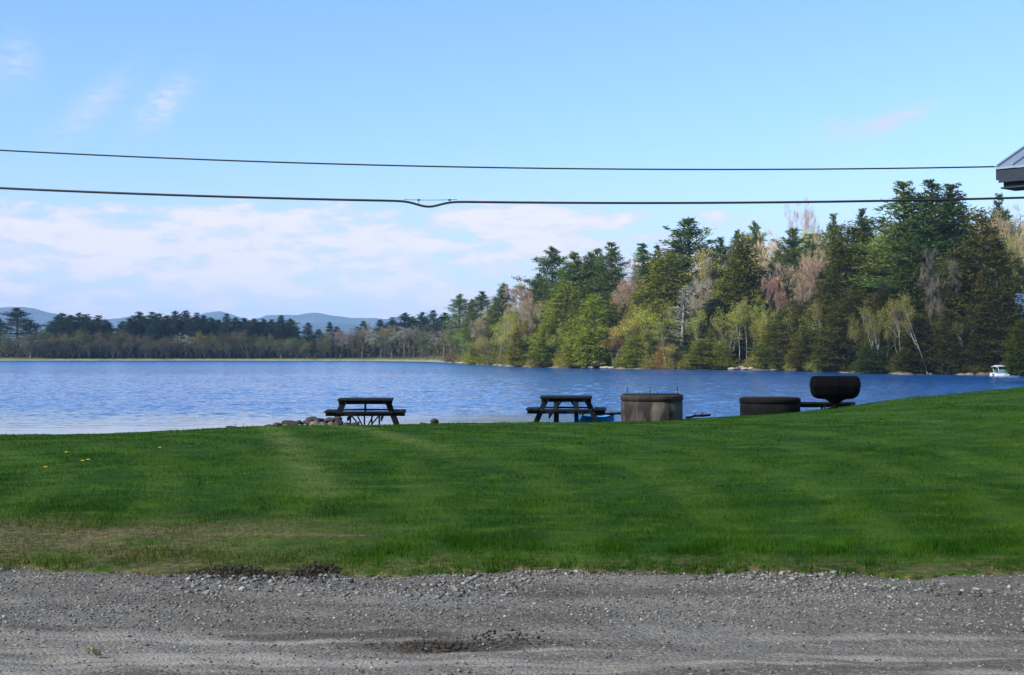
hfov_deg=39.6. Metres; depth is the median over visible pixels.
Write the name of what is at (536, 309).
broadleaf tree
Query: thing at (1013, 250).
broadleaf tree
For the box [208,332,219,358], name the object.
broadleaf tree
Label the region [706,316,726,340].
broadleaf tree
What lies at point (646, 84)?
sky
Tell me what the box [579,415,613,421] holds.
plastic boat
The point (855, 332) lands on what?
broadleaf tree
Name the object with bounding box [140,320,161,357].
hemlock tree
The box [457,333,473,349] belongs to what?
hemlock tree
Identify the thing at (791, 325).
broadleaf tree
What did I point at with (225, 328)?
hemlock tree
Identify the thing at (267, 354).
hemlock tree
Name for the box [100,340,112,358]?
broadleaf tree
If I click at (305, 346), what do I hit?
broadleaf tree
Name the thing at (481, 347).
broadleaf tree
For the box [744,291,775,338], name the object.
broadleaf tree
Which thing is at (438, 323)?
pine tree
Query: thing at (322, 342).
broadleaf tree
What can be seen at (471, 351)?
cedar tree
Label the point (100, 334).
broadleaf tree
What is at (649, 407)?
fire ring
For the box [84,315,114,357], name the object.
pine tree
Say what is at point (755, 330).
broadleaf tree
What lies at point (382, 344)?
broadleaf tree
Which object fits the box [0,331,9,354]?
broadleaf tree
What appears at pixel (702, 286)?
bare tree
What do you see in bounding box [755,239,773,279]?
pine tree
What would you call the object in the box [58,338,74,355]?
broadleaf tree
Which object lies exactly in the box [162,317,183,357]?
hemlock tree
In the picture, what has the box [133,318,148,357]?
hemlock tree
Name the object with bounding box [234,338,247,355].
broadleaf tree
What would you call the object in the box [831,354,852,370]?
shrub
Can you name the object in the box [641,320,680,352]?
broadleaf tree
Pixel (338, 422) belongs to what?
rock
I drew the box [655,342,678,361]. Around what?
broadleaf tree
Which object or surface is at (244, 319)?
pine tree
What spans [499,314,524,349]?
broadleaf tree
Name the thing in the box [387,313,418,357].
pine tree
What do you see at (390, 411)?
picnic table
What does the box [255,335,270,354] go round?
broadleaf tree
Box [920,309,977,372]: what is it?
cedar tree
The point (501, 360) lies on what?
shrub
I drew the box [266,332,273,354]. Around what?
broadleaf tree
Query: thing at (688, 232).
pine tree
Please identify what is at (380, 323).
pine tree
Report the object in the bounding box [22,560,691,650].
dirt clods
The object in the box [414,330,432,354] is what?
broadleaf tree
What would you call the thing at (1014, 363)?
cedar tree
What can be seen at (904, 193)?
pine tree
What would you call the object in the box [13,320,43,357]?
pine tree
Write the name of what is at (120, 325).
pine tree
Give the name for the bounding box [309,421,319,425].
rock
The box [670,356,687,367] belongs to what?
shrub
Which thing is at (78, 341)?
broadleaf tree
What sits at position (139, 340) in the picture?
broadleaf tree
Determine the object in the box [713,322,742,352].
broadleaf tree
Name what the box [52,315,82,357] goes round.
pine tree
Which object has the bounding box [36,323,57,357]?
hemlock tree
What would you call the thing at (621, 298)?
bare tree
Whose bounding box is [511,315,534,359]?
broadleaf tree
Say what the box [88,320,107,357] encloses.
hemlock tree
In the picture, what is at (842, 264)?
hemlock tree
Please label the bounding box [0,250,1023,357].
woodland
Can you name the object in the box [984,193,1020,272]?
pine tree
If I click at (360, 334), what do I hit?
bare tree
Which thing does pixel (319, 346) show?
broadleaf tree
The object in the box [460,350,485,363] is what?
shrub
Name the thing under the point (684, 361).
shrub
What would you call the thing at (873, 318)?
birch tree
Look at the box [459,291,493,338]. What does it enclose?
pine tree
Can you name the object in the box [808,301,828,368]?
birch tree
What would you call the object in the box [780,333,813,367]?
hemlock tree
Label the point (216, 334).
hemlock tree
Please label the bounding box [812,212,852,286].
pine tree
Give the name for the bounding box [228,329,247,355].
broadleaf tree
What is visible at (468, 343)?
broadleaf tree
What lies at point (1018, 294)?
cabin
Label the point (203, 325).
hemlock tree
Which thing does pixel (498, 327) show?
broadleaf tree
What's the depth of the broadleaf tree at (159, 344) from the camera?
549.02 m
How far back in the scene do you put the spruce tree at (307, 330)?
552.17 m
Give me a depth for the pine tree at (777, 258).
264.02 m
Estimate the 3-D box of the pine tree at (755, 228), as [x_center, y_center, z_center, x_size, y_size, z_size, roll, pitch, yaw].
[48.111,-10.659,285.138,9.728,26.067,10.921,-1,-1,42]
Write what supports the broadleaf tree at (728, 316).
on the shore
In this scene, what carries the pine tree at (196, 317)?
on the shore
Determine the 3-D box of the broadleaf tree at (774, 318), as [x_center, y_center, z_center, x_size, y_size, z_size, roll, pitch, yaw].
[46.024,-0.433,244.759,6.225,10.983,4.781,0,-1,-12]
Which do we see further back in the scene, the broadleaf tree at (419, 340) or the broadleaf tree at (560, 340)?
the broadleaf tree at (419, 340)
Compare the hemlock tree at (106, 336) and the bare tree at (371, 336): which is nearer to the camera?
the bare tree at (371, 336)
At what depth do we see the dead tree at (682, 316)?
256.80 m
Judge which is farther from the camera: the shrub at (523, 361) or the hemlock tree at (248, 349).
the hemlock tree at (248, 349)
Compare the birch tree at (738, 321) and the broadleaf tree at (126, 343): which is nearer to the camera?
the birch tree at (738, 321)
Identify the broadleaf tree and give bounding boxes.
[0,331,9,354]
[2,331,16,358]
[5,335,26,358]
[10,334,32,357]
[19,342,35,357]
[20,331,37,358]
[28,328,45,358]
[38,329,48,357]
[40,331,53,358]
[47,332,67,357]
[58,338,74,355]
[58,340,73,355]
[60,331,84,358]
[72,329,89,357]
[77,328,92,354]
[82,341,95,356]
[91,330,106,356]
[91,335,107,357]
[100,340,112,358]
[102,330,125,358]
[111,328,127,356]
[120,336,135,357]
[123,333,136,354]
[132,333,151,356]
[139,341,154,357]
[141,335,156,356]
[149,340,157,355]
[153,336,170,357]
[156,338,178,358]
[180,336,198,356]
[188,336,203,354]
[190,337,203,358]
[193,330,216,358]
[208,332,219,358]
[216,331,239,356]
[219,340,231,356]
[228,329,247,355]
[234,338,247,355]
[236,331,260,358]
[247,340,263,358]
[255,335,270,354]
[257,342,270,356]
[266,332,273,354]
[270,337,284,358]
[285,337,295,358]
[286,340,306,356]
[292,337,315,358]
[298,342,313,359]
[315,340,324,353]
[316,332,326,354]
[316,341,331,356]
[321,334,338,358]
[345,331,358,355]
[376,326,396,356]
[378,331,388,358]
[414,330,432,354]
[417,332,435,359]
[439,322,462,353]
[439,327,456,354]
[452,327,469,354]
[460,338,485,352]
[472,335,489,360]
[475,308,489,353]
[477,332,496,350]
[480,334,505,357]
[490,315,511,352]
[494,304,529,343]
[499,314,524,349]
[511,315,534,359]
[521,325,542,345]
[531,300,558,323]
[543,321,564,355]
[556,329,570,352]
[601,330,625,357]
[608,317,639,351]
[608,319,624,358]
[615,304,680,348]
[621,314,643,342]
[627,321,652,340]
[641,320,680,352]
[655,302,679,342]
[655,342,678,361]
[683,305,708,347]
[684,246,721,318]
[702,322,719,345]
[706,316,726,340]
[709,300,744,356]
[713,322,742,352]
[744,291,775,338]
[749,313,767,345]
[750,317,768,345]
[761,304,790,341]
[784,300,817,335]
[790,227,816,274]
[846,293,875,359]
[853,219,892,277]
[859,315,902,370]
[877,288,922,351]
[946,299,981,343]
[999,234,1023,285]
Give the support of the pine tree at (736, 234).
on the shore
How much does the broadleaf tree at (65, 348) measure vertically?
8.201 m
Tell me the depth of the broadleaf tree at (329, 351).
540.89 m
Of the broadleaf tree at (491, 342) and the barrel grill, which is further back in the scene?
the broadleaf tree at (491, 342)
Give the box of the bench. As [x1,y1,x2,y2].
[800,402,854,408]
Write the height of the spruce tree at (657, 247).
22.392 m
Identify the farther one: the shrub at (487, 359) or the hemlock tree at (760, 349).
the shrub at (487, 359)
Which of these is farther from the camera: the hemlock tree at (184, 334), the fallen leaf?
the hemlock tree at (184, 334)
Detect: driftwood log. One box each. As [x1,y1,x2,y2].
[596,411,620,415]
[685,413,710,418]
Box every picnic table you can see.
[324,398,405,424]
[526,395,606,422]
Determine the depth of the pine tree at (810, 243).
265.14 m
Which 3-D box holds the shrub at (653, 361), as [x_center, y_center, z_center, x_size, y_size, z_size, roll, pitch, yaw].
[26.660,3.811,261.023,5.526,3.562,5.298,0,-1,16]
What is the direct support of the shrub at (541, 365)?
on the shore
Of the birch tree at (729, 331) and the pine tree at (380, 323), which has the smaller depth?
the birch tree at (729, 331)
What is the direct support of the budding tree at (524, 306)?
on the shore
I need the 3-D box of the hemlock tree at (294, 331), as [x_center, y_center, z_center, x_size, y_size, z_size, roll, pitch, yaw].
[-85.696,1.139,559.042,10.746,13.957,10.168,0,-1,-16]
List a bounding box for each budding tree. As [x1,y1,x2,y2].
[468,318,491,352]
[503,281,540,329]
[518,299,542,357]
[610,279,636,325]
[760,275,790,323]
[773,255,828,310]
[794,257,823,303]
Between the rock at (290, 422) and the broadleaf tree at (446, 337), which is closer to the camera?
the rock at (290, 422)
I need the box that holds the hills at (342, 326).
[2,322,453,345]
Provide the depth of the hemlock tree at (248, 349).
559.97 m
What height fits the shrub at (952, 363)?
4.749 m
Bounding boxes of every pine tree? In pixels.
[0,308,52,356]
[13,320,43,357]
[38,313,67,334]
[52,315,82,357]
[71,312,100,330]
[79,314,96,330]
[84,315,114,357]
[101,323,118,357]
[108,321,125,357]
[120,312,154,357]
[120,318,139,357]
[138,311,163,337]
[143,315,171,357]
[149,313,164,331]
[166,310,185,357]
[171,310,195,357]
[182,312,203,336]
[200,315,216,357]
[215,319,227,335]
[219,317,253,357]
[232,318,268,357]
[237,317,249,357]
[255,319,271,357]
[269,319,284,334]
[282,318,303,333]
[313,329,333,357]
[322,326,347,357]
[354,321,375,357]
[369,319,395,357]
[373,317,400,357]
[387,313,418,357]
[406,312,432,356]
[406,316,420,355]
[419,310,443,354]
[419,312,454,356]
[441,294,468,355]
[451,299,478,341]
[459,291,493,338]
[479,298,504,351]
[480,283,517,324]
[511,246,571,305]
[518,273,549,310]
[545,251,600,311]
[552,252,613,294]
[572,248,618,297]
[581,242,637,321]
[629,217,734,294]
[651,238,702,328]
[702,236,740,290]
[723,230,747,286]
[740,220,776,280]
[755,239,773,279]
[759,249,797,315]
[765,227,818,305]
[783,233,825,286]
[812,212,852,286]
[835,208,884,279]
[840,180,978,300]
[851,211,970,317]
[856,178,980,309]
[913,182,1015,300]
[950,220,1019,273]
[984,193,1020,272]
[1001,209,1022,269]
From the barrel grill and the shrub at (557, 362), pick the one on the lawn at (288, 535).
the barrel grill
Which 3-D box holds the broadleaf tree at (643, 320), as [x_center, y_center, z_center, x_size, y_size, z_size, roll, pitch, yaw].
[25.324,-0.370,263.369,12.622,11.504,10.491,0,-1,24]
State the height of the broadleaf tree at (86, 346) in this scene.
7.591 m
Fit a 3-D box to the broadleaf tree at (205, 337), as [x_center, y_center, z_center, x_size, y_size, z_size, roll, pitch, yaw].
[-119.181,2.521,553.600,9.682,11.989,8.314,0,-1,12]
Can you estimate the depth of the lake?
115.49 m
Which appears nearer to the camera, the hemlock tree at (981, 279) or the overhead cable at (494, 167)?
the overhead cable at (494, 167)
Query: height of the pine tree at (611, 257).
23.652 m
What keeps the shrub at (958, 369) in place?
on the shore
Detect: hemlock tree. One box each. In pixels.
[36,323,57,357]
[44,319,67,357]
[56,321,70,357]
[58,319,84,357]
[72,320,83,357]
[74,319,99,357]
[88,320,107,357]
[95,318,119,357]
[117,323,135,357]
[122,319,143,357]
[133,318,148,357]
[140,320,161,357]
[148,319,171,357]
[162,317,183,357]
[171,321,187,357]
[178,317,197,357]
[183,319,211,357]
[195,320,209,357]
[201,317,218,357]
[209,321,238,357]
[211,323,220,356]
[223,324,241,357]
[232,323,246,357]
[240,321,260,357]
[248,321,267,357]
[257,323,273,357]
[260,323,280,357]
[268,322,285,357]
[280,320,292,357]
[281,323,304,357]
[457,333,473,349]
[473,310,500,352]
[522,315,570,363]
[528,279,583,359]
[538,268,564,312]
[550,284,613,360]
[591,298,628,358]
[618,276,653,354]
[619,248,702,351]
[632,302,675,363]
[665,315,712,360]
[697,276,744,361]
[744,305,799,365]
[763,298,816,363]
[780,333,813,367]
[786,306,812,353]
[794,267,848,363]
[797,220,877,349]
[805,287,873,368]
[844,251,890,355]
[848,279,915,363]
[873,252,939,359]
[906,241,999,359]
[934,207,1023,353]
[968,279,1023,368]
[1013,214,1023,288]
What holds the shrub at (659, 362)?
on the shore
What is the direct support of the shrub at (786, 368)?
on the shore
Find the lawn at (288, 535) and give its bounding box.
[0,387,1023,579]
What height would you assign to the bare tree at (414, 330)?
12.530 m
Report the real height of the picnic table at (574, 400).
0.773 m
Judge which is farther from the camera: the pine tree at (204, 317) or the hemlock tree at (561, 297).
the pine tree at (204, 317)
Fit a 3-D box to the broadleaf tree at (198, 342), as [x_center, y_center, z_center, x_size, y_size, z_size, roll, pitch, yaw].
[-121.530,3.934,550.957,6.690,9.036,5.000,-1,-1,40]
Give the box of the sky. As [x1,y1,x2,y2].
[0,0,1023,321]
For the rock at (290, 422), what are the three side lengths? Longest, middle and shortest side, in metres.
0.412 x 0.308 x 0.163 m
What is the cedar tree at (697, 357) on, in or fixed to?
on the shore
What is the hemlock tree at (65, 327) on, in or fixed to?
on the shore
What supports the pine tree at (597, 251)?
on the shore
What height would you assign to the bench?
0.331 m
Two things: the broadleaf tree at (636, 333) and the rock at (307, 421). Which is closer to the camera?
the rock at (307, 421)
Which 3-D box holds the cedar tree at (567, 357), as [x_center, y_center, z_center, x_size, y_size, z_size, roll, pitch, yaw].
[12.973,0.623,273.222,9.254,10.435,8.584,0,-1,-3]
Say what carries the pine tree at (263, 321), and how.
on the shore
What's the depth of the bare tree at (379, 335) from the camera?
518.37 m
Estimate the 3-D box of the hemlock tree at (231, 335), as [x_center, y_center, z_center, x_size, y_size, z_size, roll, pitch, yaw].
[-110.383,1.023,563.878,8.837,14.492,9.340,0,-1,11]
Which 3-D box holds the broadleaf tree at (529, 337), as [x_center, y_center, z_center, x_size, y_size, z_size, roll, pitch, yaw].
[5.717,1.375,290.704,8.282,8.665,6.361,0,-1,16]
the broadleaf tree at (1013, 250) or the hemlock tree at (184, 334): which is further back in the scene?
the hemlock tree at (184, 334)
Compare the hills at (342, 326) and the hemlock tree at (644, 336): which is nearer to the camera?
the hemlock tree at (644, 336)
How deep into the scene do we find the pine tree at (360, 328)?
545.87 m
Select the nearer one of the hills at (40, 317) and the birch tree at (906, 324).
the birch tree at (906, 324)
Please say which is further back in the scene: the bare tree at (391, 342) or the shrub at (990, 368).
the bare tree at (391, 342)
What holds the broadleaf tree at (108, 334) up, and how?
on the shore
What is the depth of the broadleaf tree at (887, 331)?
201.34 m
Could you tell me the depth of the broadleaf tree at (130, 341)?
548.21 m
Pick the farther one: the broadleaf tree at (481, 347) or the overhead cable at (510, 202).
the broadleaf tree at (481, 347)
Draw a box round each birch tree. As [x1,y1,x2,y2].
[651,321,667,368]
[727,318,734,359]
[729,300,747,365]
[739,294,750,363]
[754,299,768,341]
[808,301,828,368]
[857,304,878,363]
[865,312,884,372]
[881,298,901,345]
[897,297,927,373]
[949,321,963,349]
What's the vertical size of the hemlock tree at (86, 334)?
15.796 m
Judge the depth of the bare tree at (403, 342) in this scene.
507.29 m
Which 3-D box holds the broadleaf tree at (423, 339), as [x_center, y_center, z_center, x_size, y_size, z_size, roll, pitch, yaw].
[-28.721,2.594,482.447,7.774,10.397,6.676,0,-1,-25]
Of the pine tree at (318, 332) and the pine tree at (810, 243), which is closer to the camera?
the pine tree at (810, 243)
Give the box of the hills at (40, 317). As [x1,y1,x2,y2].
[0,307,461,327]
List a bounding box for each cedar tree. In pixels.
[466,342,483,363]
[503,323,532,365]
[557,314,598,366]
[567,293,621,366]
[618,335,649,367]
[680,339,720,368]
[705,341,733,369]
[707,233,773,361]
[747,320,775,368]
[768,331,792,368]
[809,316,850,370]
[846,331,896,373]
[886,314,937,372]
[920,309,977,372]
[952,313,1001,371]
[999,318,1023,375]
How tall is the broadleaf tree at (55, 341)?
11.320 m
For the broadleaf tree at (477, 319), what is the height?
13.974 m
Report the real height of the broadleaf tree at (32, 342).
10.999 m
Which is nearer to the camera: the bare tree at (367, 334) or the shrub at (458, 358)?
the shrub at (458, 358)
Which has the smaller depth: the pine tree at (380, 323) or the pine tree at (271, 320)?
the pine tree at (380, 323)
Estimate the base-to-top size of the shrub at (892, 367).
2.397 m
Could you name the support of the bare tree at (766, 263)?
on the shore
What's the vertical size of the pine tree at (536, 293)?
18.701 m
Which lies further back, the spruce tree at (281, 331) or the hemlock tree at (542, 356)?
the spruce tree at (281, 331)
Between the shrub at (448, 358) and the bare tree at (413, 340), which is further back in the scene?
the bare tree at (413, 340)
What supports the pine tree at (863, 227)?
on the shore
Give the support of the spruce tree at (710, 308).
on the shore
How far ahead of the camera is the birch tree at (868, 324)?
202.06 m
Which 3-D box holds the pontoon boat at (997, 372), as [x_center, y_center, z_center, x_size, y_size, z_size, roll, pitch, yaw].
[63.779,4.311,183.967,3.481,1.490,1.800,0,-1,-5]
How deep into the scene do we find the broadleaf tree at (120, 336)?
547.09 m
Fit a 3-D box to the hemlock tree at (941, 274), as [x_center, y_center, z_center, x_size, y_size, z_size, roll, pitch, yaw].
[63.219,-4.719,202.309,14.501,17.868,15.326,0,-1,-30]
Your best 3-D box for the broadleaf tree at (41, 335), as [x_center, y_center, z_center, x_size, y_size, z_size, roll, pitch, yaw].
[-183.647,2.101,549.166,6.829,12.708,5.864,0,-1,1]
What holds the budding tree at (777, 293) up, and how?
on the shore
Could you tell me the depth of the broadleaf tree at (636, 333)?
267.17 m
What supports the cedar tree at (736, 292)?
on the shore
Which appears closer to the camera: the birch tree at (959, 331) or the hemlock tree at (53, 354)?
the birch tree at (959, 331)
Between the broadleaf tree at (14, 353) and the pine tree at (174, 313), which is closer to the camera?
the broadleaf tree at (14, 353)
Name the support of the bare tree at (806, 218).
on the shore
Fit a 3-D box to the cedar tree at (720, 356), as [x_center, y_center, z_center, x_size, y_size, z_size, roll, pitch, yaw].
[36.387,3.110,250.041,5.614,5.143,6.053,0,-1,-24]
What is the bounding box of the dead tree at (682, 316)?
[659,285,700,358]
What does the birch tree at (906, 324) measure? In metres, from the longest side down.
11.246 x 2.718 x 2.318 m
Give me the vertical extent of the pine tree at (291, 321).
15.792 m
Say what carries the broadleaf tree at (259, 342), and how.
on the shore
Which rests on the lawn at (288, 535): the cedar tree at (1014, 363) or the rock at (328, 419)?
the rock at (328, 419)
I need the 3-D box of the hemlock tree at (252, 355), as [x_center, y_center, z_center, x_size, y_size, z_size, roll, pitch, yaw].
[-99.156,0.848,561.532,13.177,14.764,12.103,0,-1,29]
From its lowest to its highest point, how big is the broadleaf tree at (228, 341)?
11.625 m
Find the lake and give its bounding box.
[0,361,1023,434]
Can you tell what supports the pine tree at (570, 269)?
on the shore
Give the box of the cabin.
[1013,293,1023,317]
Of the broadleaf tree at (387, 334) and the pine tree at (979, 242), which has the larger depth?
the broadleaf tree at (387, 334)
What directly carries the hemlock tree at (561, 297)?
on the shore
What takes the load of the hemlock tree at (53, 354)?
on the shore
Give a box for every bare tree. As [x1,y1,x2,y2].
[171,337,192,358]
[172,333,193,358]
[323,329,343,356]
[334,332,347,350]
[338,328,351,358]
[344,328,367,358]
[357,326,364,352]
[361,323,370,348]
[366,326,377,347]
[369,326,398,358]
[382,326,396,358]
[388,328,403,352]
[395,326,420,353]
[397,330,410,351]
[404,330,419,358]
[412,325,427,358]
[424,327,439,354]
[428,330,442,351]
[434,330,452,357]
[479,300,521,326]
[609,288,638,324]
[620,259,641,311]
[685,270,727,317]
[748,228,794,309]
[758,246,791,310]
[784,197,819,244]
[800,225,832,272]
[915,248,961,337]
[965,204,1023,266]
[1008,229,1023,288]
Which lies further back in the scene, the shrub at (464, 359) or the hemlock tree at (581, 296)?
the shrub at (464, 359)
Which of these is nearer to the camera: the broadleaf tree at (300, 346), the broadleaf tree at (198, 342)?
the broadleaf tree at (300, 346)
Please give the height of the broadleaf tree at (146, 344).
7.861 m
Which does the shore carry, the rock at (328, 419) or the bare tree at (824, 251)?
the bare tree at (824, 251)
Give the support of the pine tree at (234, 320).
on the shore
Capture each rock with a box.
[281,420,298,425]
[303,419,313,425]
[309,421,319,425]
[314,418,323,421]
[324,417,334,423]
[334,420,342,424]
[430,418,438,423]
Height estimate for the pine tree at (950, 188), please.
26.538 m
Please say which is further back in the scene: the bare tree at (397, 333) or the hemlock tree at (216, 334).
the hemlock tree at (216, 334)
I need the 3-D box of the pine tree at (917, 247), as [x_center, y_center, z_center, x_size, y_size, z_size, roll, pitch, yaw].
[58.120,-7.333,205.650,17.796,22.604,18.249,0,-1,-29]
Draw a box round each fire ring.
[620,387,682,421]
[739,396,800,415]
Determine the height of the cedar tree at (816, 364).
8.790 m
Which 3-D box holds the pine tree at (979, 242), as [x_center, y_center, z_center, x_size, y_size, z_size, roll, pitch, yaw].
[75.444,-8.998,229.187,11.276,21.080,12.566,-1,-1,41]
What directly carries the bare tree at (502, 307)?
on the shore
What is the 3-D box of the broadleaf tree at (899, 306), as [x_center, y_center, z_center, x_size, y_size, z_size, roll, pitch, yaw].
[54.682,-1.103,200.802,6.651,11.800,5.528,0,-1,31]
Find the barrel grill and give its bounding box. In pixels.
[809,376,860,408]
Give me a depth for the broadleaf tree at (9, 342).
551.92 m
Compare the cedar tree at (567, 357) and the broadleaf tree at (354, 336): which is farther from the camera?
the broadleaf tree at (354, 336)
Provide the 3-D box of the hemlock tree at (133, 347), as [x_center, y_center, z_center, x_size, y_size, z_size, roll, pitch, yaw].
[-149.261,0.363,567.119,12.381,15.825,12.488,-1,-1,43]
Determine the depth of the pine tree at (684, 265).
284.03 m
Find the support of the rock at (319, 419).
on the rock at (307, 421)
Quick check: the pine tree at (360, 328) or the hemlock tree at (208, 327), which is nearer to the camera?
the pine tree at (360, 328)
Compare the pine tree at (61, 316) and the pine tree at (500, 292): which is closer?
the pine tree at (500, 292)
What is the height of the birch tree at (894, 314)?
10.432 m
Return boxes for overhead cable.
[0,150,994,169]
[0,187,1023,207]
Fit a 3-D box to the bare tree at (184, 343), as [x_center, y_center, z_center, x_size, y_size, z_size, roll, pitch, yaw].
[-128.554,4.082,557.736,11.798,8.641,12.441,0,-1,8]
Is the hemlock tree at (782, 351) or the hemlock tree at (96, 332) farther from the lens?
the hemlock tree at (96, 332)
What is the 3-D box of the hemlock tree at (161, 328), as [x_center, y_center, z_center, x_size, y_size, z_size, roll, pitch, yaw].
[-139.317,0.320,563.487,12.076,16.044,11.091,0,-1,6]
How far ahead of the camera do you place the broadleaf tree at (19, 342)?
549.47 m
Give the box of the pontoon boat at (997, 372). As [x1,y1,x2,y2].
[990,365,1013,375]
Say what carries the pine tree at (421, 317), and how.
on the shore
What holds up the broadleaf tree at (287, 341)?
on the shore
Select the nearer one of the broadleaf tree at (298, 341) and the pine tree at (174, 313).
the broadleaf tree at (298, 341)
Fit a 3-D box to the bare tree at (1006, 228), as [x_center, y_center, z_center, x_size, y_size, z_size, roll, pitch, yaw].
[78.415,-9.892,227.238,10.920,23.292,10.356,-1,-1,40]
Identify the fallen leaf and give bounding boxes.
[88,646,100,655]
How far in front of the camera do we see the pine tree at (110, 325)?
567.22 m
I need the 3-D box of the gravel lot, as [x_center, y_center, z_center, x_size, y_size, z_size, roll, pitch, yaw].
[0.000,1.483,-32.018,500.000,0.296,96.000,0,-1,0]
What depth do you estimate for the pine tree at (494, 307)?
355.89 m
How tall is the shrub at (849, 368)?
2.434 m
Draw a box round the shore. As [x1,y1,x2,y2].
[0,352,1020,374]
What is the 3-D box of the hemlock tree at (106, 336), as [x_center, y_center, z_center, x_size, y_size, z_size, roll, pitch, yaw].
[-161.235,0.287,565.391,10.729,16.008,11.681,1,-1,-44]
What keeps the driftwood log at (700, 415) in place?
on the lawn at (288, 535)
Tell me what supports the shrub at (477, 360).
on the shore
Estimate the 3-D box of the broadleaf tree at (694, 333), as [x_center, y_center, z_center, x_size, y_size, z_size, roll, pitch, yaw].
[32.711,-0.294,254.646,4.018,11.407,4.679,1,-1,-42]
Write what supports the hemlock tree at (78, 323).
on the shore
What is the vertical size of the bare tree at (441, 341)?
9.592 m
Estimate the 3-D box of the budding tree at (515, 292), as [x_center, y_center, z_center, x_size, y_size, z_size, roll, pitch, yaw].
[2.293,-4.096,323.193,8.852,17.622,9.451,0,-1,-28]
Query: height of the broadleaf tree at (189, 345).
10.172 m
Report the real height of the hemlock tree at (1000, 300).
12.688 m
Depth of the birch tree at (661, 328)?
257.14 m
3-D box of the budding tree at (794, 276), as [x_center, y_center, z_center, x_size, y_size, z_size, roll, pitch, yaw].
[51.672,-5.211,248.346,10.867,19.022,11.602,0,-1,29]
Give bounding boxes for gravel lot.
[0,568,1023,674]
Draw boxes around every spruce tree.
[0,318,20,352]
[218,314,231,341]
[272,315,292,357]
[297,323,318,357]
[321,322,340,357]
[630,243,656,308]
[648,245,665,291]
[667,299,744,359]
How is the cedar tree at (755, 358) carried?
on the shore
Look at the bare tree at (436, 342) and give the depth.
468.00 m
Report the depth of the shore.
531.85 m
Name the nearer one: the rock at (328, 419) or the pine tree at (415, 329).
the rock at (328, 419)
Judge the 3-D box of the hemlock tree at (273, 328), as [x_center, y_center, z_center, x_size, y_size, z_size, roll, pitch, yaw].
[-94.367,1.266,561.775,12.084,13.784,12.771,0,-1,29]
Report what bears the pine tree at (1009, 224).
on the shore
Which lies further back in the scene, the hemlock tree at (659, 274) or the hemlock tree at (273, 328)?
the hemlock tree at (273, 328)
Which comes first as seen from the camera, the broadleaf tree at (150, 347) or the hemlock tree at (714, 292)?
the hemlock tree at (714, 292)
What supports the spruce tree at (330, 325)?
on the shore
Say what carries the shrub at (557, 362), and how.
on the shore
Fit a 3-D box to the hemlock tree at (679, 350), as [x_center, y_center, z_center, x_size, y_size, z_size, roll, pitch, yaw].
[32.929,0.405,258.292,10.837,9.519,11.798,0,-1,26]
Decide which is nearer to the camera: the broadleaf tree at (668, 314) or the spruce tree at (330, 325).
the broadleaf tree at (668, 314)
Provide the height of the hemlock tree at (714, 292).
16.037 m
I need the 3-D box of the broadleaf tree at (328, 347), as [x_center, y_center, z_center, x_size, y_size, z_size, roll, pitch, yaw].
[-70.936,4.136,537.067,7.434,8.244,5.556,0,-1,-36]
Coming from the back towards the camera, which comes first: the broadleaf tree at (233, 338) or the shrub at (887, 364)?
the broadleaf tree at (233, 338)
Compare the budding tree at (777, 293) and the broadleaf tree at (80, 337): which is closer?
the budding tree at (777, 293)
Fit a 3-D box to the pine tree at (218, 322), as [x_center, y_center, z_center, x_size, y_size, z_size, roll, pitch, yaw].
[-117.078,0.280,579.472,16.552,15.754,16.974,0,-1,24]
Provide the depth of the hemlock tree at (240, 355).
561.21 m
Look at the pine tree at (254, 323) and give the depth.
559.77 m
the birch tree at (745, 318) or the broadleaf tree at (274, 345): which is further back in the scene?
the broadleaf tree at (274, 345)
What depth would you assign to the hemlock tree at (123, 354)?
566.06 m
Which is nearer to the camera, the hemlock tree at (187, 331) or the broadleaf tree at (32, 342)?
the broadleaf tree at (32, 342)
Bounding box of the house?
[995,146,1023,190]
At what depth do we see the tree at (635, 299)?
277.17 m
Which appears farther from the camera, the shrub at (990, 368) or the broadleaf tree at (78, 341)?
the broadleaf tree at (78, 341)
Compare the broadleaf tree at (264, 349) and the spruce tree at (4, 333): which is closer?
the broadleaf tree at (264, 349)
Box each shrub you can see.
[440,350,457,361]
[452,350,466,362]
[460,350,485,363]
[466,353,486,363]
[479,348,499,364]
[489,351,503,365]
[494,351,506,364]
[515,357,526,365]
[526,358,535,366]
[532,351,548,367]
[542,355,554,365]
[550,345,563,366]
[610,353,629,367]
[638,348,659,368]
[642,351,662,366]
[653,348,668,368]
[658,344,675,368]
[662,344,679,368]
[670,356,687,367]
[677,350,699,368]
[720,352,741,368]
[742,350,755,367]
[783,359,800,370]
[801,361,819,371]
[820,355,842,371]
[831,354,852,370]
[839,358,859,371]
[879,351,894,371]
[887,359,898,371]
[895,350,921,372]
[932,366,951,373]
[941,340,961,373]
[951,362,972,373]
[960,343,979,371]
[968,360,988,372]
[974,357,1000,371]
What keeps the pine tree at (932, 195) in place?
on the shore
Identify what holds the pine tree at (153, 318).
on the shore

